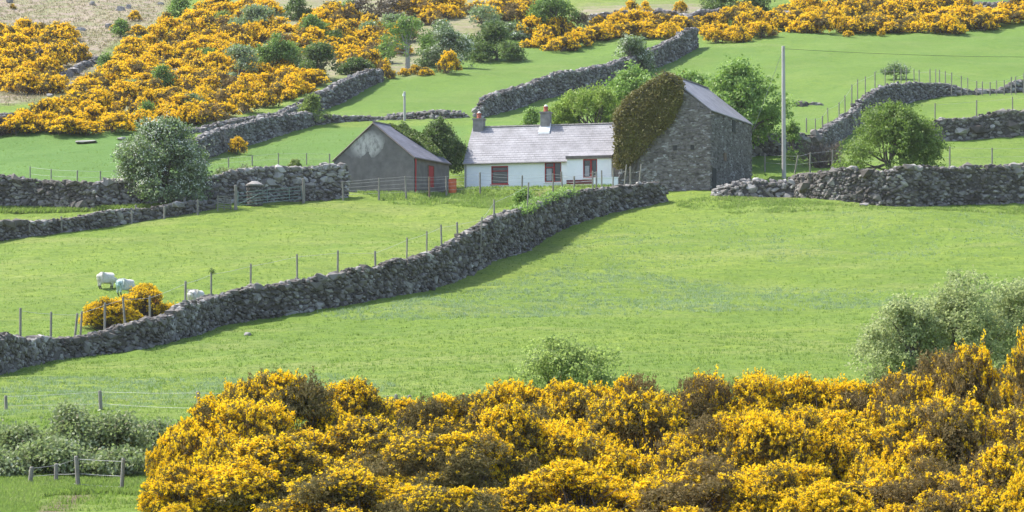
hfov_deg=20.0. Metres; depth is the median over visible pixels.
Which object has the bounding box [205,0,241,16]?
gorse bush
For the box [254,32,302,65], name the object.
round tree
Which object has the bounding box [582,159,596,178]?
window
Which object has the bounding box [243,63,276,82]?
gorse bush
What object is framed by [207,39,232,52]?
gorse bush
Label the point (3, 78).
gorse bush
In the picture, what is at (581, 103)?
elder tree
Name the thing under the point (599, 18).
gorse bush
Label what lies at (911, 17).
gorse bush
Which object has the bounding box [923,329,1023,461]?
gorse bush
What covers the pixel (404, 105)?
concrete pole
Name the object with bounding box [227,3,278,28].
willow tree
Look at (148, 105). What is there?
green shrub
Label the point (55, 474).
wire fence
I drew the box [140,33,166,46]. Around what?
gorse bush
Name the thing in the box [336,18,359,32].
gorse bush
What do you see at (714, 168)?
doorway
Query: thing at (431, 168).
door
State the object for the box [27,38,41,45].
gorse bush
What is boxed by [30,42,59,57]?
gorse bush
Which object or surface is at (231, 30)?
gorse bush
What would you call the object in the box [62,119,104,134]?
gorse bush
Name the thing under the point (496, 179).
window
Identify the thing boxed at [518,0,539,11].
gorse bush
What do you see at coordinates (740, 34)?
gorse bush
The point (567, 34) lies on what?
gorse bush
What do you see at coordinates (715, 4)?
dark tree
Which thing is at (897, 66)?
bare bush
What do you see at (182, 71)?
gorse bush
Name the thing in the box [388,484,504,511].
gorse bush
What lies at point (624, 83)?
elder tree
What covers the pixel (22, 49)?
gorse bush
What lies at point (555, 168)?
window
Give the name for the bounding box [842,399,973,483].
gorse bush
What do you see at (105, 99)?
gorse bush
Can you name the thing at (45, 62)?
gorse bush
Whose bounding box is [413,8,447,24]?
gorse bush
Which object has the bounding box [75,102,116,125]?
gorse bush
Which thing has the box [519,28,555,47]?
gorse bush
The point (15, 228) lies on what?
dry stone wall
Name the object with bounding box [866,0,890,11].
gorse bush
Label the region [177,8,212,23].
gorse bush
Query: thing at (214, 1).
gorse bush
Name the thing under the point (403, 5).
gorse bush
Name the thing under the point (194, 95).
grey shrub
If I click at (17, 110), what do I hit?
gorse bush
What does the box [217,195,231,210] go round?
hurdle
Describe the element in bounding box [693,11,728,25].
gorse bush
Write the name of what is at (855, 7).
gorse bush
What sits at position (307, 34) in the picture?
gorse bush
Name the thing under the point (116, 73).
gorse bush
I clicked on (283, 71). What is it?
gorse bush
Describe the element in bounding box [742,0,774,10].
dark tree
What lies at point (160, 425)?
bramble thicket
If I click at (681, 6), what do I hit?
gorse bush
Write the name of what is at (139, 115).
gorse bush
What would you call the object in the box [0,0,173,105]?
rough grass
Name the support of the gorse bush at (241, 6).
on the ground at (830, 72)
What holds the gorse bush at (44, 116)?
on the ground at (830, 72)
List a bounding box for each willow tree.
[219,42,261,88]
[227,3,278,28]
[844,288,953,394]
[900,264,1023,412]
[977,273,1023,373]
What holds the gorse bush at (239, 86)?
on the ground at (830, 72)
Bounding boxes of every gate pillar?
[246,181,263,206]
[305,183,315,200]
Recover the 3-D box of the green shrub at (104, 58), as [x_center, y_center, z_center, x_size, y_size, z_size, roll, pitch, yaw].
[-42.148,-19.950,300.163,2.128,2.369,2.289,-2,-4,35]
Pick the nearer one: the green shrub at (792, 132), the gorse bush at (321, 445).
the gorse bush at (321, 445)
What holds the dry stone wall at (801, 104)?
on the ground at (830, 72)
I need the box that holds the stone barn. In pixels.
[617,71,752,190]
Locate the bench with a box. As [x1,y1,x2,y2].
[566,180,591,183]
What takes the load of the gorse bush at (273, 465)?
on the ground at (830, 72)
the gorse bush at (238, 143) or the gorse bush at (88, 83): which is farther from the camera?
the gorse bush at (88, 83)
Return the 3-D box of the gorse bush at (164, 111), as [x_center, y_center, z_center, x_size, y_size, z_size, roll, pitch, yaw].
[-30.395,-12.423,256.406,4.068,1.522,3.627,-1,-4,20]
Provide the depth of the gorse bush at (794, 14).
334.11 m
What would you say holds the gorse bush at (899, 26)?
on the ground at (830, 72)
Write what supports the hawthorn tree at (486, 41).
on the ground at (830, 72)
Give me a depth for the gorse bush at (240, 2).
343.17 m
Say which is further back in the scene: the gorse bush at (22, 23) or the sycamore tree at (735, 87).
the gorse bush at (22, 23)
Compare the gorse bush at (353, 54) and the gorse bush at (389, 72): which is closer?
the gorse bush at (389, 72)
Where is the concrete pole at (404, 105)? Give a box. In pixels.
[403,91,405,120]
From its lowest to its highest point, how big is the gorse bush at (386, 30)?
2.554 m
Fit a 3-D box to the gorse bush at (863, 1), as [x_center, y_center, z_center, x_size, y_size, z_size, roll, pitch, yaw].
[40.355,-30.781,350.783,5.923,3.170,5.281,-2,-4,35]
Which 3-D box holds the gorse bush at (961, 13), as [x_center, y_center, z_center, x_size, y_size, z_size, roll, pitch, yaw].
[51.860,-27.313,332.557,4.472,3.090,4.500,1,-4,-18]
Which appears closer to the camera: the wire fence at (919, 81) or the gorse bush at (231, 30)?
the wire fence at (919, 81)
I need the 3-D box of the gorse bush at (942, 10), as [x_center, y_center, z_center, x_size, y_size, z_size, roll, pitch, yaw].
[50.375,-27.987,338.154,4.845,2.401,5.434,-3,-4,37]
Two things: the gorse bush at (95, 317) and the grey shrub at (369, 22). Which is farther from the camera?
the grey shrub at (369, 22)
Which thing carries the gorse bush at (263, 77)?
on the ground at (830, 72)
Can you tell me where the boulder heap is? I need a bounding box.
[710,178,794,196]
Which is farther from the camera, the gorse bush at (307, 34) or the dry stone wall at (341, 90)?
the gorse bush at (307, 34)
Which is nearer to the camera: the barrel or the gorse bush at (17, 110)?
the barrel
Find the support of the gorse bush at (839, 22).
on the ground at (830, 72)
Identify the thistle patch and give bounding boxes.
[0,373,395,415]
[305,264,989,320]
[552,210,1023,268]
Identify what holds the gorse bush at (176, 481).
on the ground at (830, 72)
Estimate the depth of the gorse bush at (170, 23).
323.82 m
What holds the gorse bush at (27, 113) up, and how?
on the ground at (830, 72)
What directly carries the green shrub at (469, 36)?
on the ground at (830, 72)
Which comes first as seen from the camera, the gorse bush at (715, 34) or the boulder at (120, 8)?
the gorse bush at (715, 34)
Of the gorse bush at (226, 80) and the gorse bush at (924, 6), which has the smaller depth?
the gorse bush at (226, 80)
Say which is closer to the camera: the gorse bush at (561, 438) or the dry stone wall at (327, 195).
the gorse bush at (561, 438)
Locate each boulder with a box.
[75,27,85,30]
[75,140,96,143]
[115,6,124,10]
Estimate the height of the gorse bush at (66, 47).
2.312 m
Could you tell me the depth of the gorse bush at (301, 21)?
323.96 m
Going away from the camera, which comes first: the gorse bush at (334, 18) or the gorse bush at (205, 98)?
the gorse bush at (205, 98)
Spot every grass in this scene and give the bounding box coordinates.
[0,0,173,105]
[0,200,214,213]
[0,468,147,511]
[355,184,611,207]
[666,195,1023,214]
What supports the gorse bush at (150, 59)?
on the ground at (830, 72)
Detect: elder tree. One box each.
[520,106,542,124]
[548,101,581,123]
[556,82,621,123]
[589,59,654,122]
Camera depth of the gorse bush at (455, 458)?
71.74 m
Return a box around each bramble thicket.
[0,417,15,435]
[0,419,58,452]
[0,445,45,476]
[1,397,124,452]
[12,433,96,476]
[67,440,153,477]
[80,398,165,463]
[135,414,178,455]
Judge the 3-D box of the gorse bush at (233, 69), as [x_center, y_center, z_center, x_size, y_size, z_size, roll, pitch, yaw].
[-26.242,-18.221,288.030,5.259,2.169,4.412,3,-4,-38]
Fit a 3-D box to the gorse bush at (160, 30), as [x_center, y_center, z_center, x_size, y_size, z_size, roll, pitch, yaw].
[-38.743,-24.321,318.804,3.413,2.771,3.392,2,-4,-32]
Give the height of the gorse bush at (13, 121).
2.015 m
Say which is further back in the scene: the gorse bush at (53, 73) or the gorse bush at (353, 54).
the gorse bush at (353, 54)
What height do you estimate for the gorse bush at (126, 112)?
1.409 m
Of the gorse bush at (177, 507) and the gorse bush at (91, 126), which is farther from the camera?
the gorse bush at (91, 126)
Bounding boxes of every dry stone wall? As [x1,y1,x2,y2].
[0,112,14,135]
[0,173,98,208]
[0,181,668,374]
[0,199,216,240]
[59,55,99,77]
[95,162,351,205]
[184,68,383,133]
[186,110,314,158]
[301,189,334,200]
[313,113,389,124]
[387,109,468,119]
[471,27,698,117]
[588,8,721,26]
[751,129,825,156]
[788,162,1023,206]
[792,100,823,106]
[817,81,979,152]
[932,108,1023,140]
[973,0,1009,8]
[974,79,1022,93]
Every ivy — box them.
[388,120,445,158]
[609,69,685,178]
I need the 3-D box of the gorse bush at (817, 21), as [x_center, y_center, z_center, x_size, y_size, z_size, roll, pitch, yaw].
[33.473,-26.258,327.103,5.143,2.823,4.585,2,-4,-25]
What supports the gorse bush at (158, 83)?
on the ground at (830, 72)
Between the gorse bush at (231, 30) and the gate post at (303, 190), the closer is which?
the gate post at (303, 190)
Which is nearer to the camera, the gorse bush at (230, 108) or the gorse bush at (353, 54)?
the gorse bush at (230, 108)
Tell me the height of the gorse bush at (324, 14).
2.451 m
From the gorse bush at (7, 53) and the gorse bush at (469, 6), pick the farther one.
the gorse bush at (469, 6)
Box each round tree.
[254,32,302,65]
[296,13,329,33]
[526,0,582,34]
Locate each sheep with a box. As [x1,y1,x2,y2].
[96,272,117,288]
[115,278,135,295]
[187,289,204,300]
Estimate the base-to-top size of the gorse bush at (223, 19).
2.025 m
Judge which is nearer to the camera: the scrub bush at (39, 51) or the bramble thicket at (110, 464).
the bramble thicket at (110, 464)
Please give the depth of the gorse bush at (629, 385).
79.74 m
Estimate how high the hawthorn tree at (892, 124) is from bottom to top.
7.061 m
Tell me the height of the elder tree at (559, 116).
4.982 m
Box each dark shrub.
[317,28,343,44]
[336,56,375,74]
[372,44,398,62]
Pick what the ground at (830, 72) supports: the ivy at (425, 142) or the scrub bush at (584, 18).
the scrub bush at (584, 18)
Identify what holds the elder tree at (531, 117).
on the ground at (830, 72)
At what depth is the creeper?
186.74 m
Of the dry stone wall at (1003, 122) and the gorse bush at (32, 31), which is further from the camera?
the gorse bush at (32, 31)
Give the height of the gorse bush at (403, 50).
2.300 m
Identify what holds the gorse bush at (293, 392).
on the ground at (830, 72)
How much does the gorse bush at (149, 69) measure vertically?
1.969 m
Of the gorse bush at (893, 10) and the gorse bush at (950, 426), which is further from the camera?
the gorse bush at (893, 10)
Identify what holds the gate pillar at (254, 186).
on the ground at (830, 72)
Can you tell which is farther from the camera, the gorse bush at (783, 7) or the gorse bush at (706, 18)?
the gorse bush at (783, 7)
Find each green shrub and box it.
[95,52,111,68]
[107,17,130,36]
[134,99,157,112]
[150,63,178,87]
[166,0,193,16]
[196,47,216,54]
[214,8,232,25]
[281,40,302,61]
[414,32,438,54]
[455,32,475,50]
[509,187,535,204]
[778,119,807,159]
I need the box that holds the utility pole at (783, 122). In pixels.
[782,46,785,177]
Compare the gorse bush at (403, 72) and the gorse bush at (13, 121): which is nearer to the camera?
the gorse bush at (13, 121)
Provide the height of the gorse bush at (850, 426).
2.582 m
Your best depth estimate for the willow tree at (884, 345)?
94.60 m
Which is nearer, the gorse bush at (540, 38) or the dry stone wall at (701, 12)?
the gorse bush at (540, 38)
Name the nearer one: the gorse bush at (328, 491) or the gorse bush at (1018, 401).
the gorse bush at (328, 491)
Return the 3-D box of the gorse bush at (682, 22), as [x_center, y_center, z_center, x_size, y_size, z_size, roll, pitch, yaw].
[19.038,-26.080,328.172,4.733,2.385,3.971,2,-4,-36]
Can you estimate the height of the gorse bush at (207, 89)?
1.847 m
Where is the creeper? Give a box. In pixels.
[509,184,579,215]
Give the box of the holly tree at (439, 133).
[421,114,467,175]
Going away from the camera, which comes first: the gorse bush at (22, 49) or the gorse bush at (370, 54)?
the gorse bush at (370, 54)
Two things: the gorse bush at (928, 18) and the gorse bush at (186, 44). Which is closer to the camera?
the gorse bush at (186, 44)
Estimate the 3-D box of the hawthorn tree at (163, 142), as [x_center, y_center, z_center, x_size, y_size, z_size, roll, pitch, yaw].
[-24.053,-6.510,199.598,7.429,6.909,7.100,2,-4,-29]
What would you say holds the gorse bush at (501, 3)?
on the ground at (830, 72)
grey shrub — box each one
[179,91,204,106]
[354,19,378,30]
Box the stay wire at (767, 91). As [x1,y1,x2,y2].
[753,53,781,129]
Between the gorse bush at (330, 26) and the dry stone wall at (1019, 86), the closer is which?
the dry stone wall at (1019, 86)
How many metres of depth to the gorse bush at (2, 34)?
313.43 m
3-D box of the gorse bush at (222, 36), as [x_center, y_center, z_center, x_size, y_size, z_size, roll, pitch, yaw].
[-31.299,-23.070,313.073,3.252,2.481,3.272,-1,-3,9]
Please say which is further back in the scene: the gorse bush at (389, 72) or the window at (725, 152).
the gorse bush at (389, 72)
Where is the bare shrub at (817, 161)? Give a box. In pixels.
[792,135,847,167]
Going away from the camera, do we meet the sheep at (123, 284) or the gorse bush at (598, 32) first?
the sheep at (123, 284)
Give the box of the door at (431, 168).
[428,165,434,186]
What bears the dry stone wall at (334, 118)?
on the ground at (830, 72)
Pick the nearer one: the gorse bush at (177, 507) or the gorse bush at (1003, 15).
the gorse bush at (177, 507)
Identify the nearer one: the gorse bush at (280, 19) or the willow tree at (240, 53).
the willow tree at (240, 53)
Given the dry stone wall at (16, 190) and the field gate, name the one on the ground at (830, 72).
the dry stone wall at (16, 190)
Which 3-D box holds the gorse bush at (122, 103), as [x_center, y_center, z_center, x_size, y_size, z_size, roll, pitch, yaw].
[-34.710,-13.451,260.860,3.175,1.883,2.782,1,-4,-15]
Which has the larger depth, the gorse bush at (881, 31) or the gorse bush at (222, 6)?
the gorse bush at (222, 6)
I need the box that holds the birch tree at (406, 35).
[372,12,437,68]
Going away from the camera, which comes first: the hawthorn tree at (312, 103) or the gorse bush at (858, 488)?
the gorse bush at (858, 488)
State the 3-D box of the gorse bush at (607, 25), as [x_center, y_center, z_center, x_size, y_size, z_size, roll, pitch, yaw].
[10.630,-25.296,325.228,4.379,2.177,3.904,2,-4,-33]
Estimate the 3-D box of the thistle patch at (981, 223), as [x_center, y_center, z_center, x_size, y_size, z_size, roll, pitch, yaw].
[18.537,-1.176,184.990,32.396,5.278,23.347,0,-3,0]
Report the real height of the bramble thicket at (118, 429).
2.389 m
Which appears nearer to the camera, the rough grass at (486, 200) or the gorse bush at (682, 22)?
the rough grass at (486, 200)
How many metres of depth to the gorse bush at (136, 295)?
148.25 m
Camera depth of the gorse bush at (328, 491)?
64.21 m
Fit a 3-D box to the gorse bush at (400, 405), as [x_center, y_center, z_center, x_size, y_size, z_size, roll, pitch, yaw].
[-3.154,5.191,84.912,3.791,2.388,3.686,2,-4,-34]
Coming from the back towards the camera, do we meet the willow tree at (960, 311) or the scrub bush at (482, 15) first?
the scrub bush at (482, 15)
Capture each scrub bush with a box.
[30,46,43,57]
[340,0,379,20]
[373,0,404,16]
[380,12,401,26]
[465,2,503,27]
[568,9,594,28]
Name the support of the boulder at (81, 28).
on the ground at (830, 72)
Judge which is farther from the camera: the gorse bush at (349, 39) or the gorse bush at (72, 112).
the gorse bush at (349, 39)
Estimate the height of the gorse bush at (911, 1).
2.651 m
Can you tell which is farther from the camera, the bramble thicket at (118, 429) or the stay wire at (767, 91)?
the stay wire at (767, 91)
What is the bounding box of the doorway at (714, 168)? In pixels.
[711,166,716,188]
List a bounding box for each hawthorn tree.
[108,112,218,203]
[294,92,331,121]
[295,38,344,77]
[410,21,476,66]
[428,18,454,33]
[464,17,528,60]
[502,21,532,39]
[513,331,627,392]
[612,30,659,72]
[828,98,954,169]
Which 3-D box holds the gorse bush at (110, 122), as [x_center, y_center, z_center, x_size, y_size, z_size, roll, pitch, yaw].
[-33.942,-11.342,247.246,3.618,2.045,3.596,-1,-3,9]
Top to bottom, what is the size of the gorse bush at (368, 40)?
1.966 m
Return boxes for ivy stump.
[286,158,301,165]
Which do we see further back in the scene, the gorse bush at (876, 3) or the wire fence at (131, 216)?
the gorse bush at (876, 3)
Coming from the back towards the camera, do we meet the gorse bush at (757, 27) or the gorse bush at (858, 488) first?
the gorse bush at (757, 27)
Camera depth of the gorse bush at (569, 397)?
80.35 m
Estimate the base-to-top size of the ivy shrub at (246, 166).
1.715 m
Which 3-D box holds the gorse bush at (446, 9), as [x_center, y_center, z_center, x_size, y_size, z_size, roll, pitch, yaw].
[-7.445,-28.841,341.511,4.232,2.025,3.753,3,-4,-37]
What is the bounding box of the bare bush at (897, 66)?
[876,61,911,79]
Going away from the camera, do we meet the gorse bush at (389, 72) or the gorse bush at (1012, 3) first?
the gorse bush at (389, 72)
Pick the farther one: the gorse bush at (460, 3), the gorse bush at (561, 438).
the gorse bush at (460, 3)
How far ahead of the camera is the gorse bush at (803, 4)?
347.90 m
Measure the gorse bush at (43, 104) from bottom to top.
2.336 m
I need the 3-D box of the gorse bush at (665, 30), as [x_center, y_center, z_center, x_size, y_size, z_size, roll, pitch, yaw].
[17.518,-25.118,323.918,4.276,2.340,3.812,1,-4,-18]
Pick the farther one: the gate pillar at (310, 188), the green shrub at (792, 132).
the green shrub at (792, 132)
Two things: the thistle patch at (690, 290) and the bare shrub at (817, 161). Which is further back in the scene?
the bare shrub at (817, 161)
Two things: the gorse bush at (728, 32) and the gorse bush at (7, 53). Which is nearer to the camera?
the gorse bush at (7, 53)
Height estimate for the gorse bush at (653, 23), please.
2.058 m
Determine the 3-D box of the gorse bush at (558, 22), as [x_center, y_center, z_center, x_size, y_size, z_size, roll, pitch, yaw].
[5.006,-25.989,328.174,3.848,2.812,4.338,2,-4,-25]
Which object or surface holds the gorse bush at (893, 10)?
on the ground at (830, 72)
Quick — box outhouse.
[332,121,451,192]
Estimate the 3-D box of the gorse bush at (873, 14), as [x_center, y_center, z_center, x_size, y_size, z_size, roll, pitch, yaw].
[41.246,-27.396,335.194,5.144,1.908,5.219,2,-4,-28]
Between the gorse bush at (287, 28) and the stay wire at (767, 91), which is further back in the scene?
the gorse bush at (287, 28)
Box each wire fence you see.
[4,390,411,410]
[19,182,528,336]
[28,200,198,235]
[28,456,124,486]
[29,153,329,180]
[342,171,596,200]
[561,164,641,187]
[764,147,1023,173]
[806,68,1023,131]
[934,97,1012,118]
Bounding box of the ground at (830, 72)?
[0,0,1023,511]
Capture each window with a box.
[491,166,508,184]
[544,162,560,182]
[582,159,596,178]
[723,150,727,160]
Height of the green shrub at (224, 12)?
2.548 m
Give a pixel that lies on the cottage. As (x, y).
(540, 151)
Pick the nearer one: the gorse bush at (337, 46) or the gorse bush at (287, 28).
the gorse bush at (337, 46)
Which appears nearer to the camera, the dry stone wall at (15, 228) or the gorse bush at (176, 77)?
the dry stone wall at (15, 228)
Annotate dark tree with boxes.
[280,0,313,19]
[698,0,742,9]
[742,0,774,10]
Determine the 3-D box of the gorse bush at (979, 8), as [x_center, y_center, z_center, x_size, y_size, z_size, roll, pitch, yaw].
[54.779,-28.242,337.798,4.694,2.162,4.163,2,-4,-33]
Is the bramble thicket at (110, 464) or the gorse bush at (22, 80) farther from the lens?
the gorse bush at (22, 80)
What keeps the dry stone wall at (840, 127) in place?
on the ground at (830, 72)
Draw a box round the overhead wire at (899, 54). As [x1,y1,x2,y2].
[794,49,987,56]
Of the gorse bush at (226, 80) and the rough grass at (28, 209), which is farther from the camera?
the gorse bush at (226, 80)
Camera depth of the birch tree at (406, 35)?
291.22 m
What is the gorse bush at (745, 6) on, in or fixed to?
on the ground at (830, 72)
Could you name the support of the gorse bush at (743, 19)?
on the ground at (830, 72)
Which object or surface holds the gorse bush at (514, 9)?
on the ground at (830, 72)
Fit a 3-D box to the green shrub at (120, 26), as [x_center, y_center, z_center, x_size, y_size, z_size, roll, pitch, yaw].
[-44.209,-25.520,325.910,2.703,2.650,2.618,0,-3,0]
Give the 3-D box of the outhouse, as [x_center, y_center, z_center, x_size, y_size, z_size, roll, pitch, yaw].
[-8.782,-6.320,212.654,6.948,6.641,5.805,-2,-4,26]
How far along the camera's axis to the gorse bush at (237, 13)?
328.29 m
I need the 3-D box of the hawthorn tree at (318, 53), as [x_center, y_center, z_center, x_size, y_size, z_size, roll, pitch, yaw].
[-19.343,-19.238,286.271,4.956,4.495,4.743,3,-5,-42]
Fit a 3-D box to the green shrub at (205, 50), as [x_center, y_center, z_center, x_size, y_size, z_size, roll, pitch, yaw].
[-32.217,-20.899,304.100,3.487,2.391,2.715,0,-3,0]
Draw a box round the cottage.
[462,105,619,187]
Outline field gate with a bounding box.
[238,186,301,205]
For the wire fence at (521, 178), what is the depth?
209.25 m
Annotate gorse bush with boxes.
[0,26,8,36]
[0,36,12,49]
[0,47,27,63]
[0,58,18,72]
[0,68,11,83]
[0,70,43,94]
[0,72,20,88]
[0,114,38,135]
[1,24,25,36]
[3,31,36,48]
[4,16,35,35]
[11,43,39,62]
[11,66,40,81]
[11,108,41,132]
[14,107,39,118]
[15,59,44,74]
[22,73,65,94]
[23,22,50,37]
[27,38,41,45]
[28,97,61,118]
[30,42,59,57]
[32,25,78,45]
[32,38,77,54]
[33,55,67,74]
[34,42,75,65]
[36,108,54,131]
[42,69,69,83]
[44,115,84,134]
[46,96,76,108]
[49,20,81,37]
[52,105,84,119]
[60,89,101,106]
[62,78,101,90]
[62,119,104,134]
[66,85,92,95]
[67,42,91,62]
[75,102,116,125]
[76,98,101,116]
[77,72,113,86]
[78,296,143,329]
[86,85,122,98]
[92,87,115,110]
[94,58,135,73]
[96,112,136,132]
[101,62,131,85]
[104,53,139,63]
[104,79,140,100]
[108,96,140,113]
[113,34,148,56]
[114,109,129,114]
[116,282,178,316]
[117,57,149,79]
[121,109,158,128]
[125,24,147,34]
[127,10,141,20]
[127,71,152,82]
[128,79,158,98]
[132,51,164,65]
[134,86,166,109]
[135,460,265,511]
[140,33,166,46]
[142,66,157,75]
[143,41,181,60]
[144,419,214,482]
[146,22,175,41]
[146,77,174,88]
[150,87,184,104]
[151,107,188,120]
[153,16,180,34]
[154,502,192,511]
[155,92,200,110]
[156,11,179,22]
[156,57,185,71]
[156,391,303,469]
[157,70,185,85]
[160,431,357,511]
[168,20,201,40]
[168,40,183,53]
[168,85,188,93]
[172,66,200,82]
[173,73,216,91]
[175,39,202,56]
[176,101,205,124]
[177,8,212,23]
[179,48,205,65]
[182,0,216,12]
[185,57,213,69]
[186,27,218,39]
[186,88,214,104]
[187,83,221,98]
[190,67,225,81]
[190,100,230,122]
[192,0,231,8]
[193,14,221,29]
[194,35,219,48]
[196,70,237,90]
[201,51,230,70]
[204,377,260,414]
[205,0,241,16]
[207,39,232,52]
[207,89,237,104]
[210,22,249,42]
[210,63,235,75]
[211,31,233,42]
[212,101,242,115]
[215,15,240,28]
[220,63,254,76]
[223,54,236,65]
[226,79,255,96]
[226,91,261,112]
[228,72,260,86]
[228,136,248,154]
[229,8,247,22]
[229,32,262,50]
[231,0,254,5]
[232,366,347,440]
[234,3,260,11]
[237,21,270,41]
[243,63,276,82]
[244,0,284,13]
[247,71,280,91]
[249,463,404,511]
[253,88,282,106]
[256,17,279,31]
[265,8,290,24]
[266,30,300,46]
[267,24,300,34]
[268,56,299,69]
[268,82,297,99]
[269,71,319,94]
[273,65,312,83]
[279,426,360,488]
[291,13,325,33]
[292,25,340,46]
[300,68,331,83]
[301,39,343,53]
[304,375,414,431]
[309,0,342,15]
[309,7,331,19]
[321,411,433,476]
[323,18,332,34]
[325,13,349,25]
[327,21,358,38]
[331,43,363,58]
[333,2,362,20]
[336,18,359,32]
[336,52,361,68]
[339,35,362,46]
[355,11,384,29]
[355,24,387,40]
[355,39,388,59]
[355,48,382,67]
[358,427,523,490]
[360,34,384,46]
[370,483,455,511]
[376,57,396,78]
[379,35,413,53]
[381,22,419,39]
[382,395,433,462]
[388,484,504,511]
[389,0,428,14]
[396,68,410,75]
[405,0,437,15]
[406,388,479,441]
[408,64,421,73]
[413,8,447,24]
[416,67,435,75]
[427,0,467,8]
[434,49,462,73]
[436,3,465,18]
[446,399,573,487]
[452,375,551,436]
[459,0,506,13]
[464,487,545,511]
[472,5,515,20]
[486,0,517,9]
[498,457,636,511]
[500,0,530,23]
[510,14,553,37]
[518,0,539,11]
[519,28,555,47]
[526,413,647,478]
[527,376,611,423]
[540,34,582,51]
[544,15,575,36]
[557,31,572,50]
[568,386,698,483]
[571,30,593,45]
[572,23,615,41]
[575,368,694,458]
[588,14,603,25]
[596,20,626,37]
[604,10,630,28]
[611,20,650,37]
[615,8,656,24]
[618,451,784,511]
[619,0,641,10]
[634,18,661,33]
[639,0,653,10]
[643,408,770,483]
[649,21,683,38]
[651,12,685,27]
[660,364,749,441]
[670,15,702,31]
[672,0,688,12]
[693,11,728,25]
[697,22,730,36]
[703,27,727,43]
[707,402,851,483]
[711,6,739,26]
[711,457,850,511]
[721,24,744,41]
[723,0,760,16]
[723,367,819,422]
[730,25,752,42]
[733,11,757,29]
[743,7,769,22]
[745,20,781,37]
[757,9,790,29]
[765,407,885,465]
[768,371,882,427]
[773,4,800,11]
[773,481,877,511]
[782,7,809,21]
[784,11,833,32]
[786,0,825,9]
[797,17,813,32]
[802,5,824,14]
[818,6,852,26]
[820,0,846,13]
[826,0,867,6]
[828,362,917,429]
[829,14,848,32]
[833,478,917,511]
[841,0,874,19]
[841,15,879,32]
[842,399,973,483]
[843,30,854,36]
[849,11,891,21]
[865,16,897,31]
[865,453,962,511]
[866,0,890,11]
[873,342,983,456]
[876,0,908,20]
[877,28,885,36]
[884,18,921,33]
[890,385,1023,476]
[891,0,915,12]
[899,11,922,26]
[903,0,945,12]
[906,11,948,32]
[911,0,940,15]
[912,434,1023,511]
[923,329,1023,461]
[924,6,953,20]
[929,13,968,33]
[932,0,954,6]
[944,5,983,28]
[948,0,982,8]
[962,9,1000,30]
[966,377,1023,466]
[972,5,994,12]
[980,325,1023,418]
[988,8,1023,23]
[995,0,1023,12]
[995,470,1023,511]
[1012,2,1023,19]
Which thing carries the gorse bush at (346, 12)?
on the ground at (830, 72)
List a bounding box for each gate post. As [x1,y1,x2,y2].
[234,185,236,209]
[302,178,304,202]
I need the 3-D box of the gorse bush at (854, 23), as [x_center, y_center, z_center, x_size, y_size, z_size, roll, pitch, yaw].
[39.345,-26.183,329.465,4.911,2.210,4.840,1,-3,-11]
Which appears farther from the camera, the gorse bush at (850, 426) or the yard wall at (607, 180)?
the yard wall at (607, 180)
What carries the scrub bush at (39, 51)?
on the ground at (830, 72)
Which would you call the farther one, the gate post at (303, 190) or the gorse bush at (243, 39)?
the gorse bush at (243, 39)
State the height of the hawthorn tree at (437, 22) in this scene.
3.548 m
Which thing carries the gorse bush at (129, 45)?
on the ground at (830, 72)
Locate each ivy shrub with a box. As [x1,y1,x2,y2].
[212,166,233,175]
[232,163,257,169]
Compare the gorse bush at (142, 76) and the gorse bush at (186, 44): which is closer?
the gorse bush at (142, 76)
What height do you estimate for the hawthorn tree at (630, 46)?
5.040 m
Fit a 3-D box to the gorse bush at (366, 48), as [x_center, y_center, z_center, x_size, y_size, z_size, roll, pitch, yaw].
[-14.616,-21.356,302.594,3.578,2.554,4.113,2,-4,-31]
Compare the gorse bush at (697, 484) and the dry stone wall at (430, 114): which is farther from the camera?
the dry stone wall at (430, 114)
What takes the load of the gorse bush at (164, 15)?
on the ground at (830, 72)
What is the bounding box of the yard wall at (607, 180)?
[593,177,618,184]
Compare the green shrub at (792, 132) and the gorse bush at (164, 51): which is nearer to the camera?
the green shrub at (792, 132)
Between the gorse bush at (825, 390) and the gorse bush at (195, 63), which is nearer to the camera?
the gorse bush at (825, 390)
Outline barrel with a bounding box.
[448,179,456,192]
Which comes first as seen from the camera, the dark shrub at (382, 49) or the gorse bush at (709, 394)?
the gorse bush at (709, 394)
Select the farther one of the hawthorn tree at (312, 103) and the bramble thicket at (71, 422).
the hawthorn tree at (312, 103)
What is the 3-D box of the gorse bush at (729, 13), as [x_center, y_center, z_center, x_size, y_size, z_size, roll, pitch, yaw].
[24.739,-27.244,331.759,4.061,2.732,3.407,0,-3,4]
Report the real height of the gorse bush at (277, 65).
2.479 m
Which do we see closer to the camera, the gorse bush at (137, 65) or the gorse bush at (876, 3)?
the gorse bush at (137, 65)
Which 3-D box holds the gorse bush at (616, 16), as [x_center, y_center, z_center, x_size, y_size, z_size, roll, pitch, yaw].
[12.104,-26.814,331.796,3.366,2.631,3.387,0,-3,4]
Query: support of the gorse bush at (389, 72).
on the ground at (830, 72)
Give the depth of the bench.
212.21 m
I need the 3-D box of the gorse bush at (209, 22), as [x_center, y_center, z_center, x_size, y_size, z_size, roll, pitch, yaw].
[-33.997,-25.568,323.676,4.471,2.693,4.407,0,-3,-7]
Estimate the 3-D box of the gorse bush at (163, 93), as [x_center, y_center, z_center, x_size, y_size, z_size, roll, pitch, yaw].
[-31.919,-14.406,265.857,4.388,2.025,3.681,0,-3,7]
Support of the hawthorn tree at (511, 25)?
on the ground at (830, 72)
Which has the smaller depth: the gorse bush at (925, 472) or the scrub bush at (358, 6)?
the gorse bush at (925, 472)
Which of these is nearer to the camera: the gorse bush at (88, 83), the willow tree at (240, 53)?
the gorse bush at (88, 83)
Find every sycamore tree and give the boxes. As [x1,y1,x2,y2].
[673,68,711,87]
[697,54,804,148]
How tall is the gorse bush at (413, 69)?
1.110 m

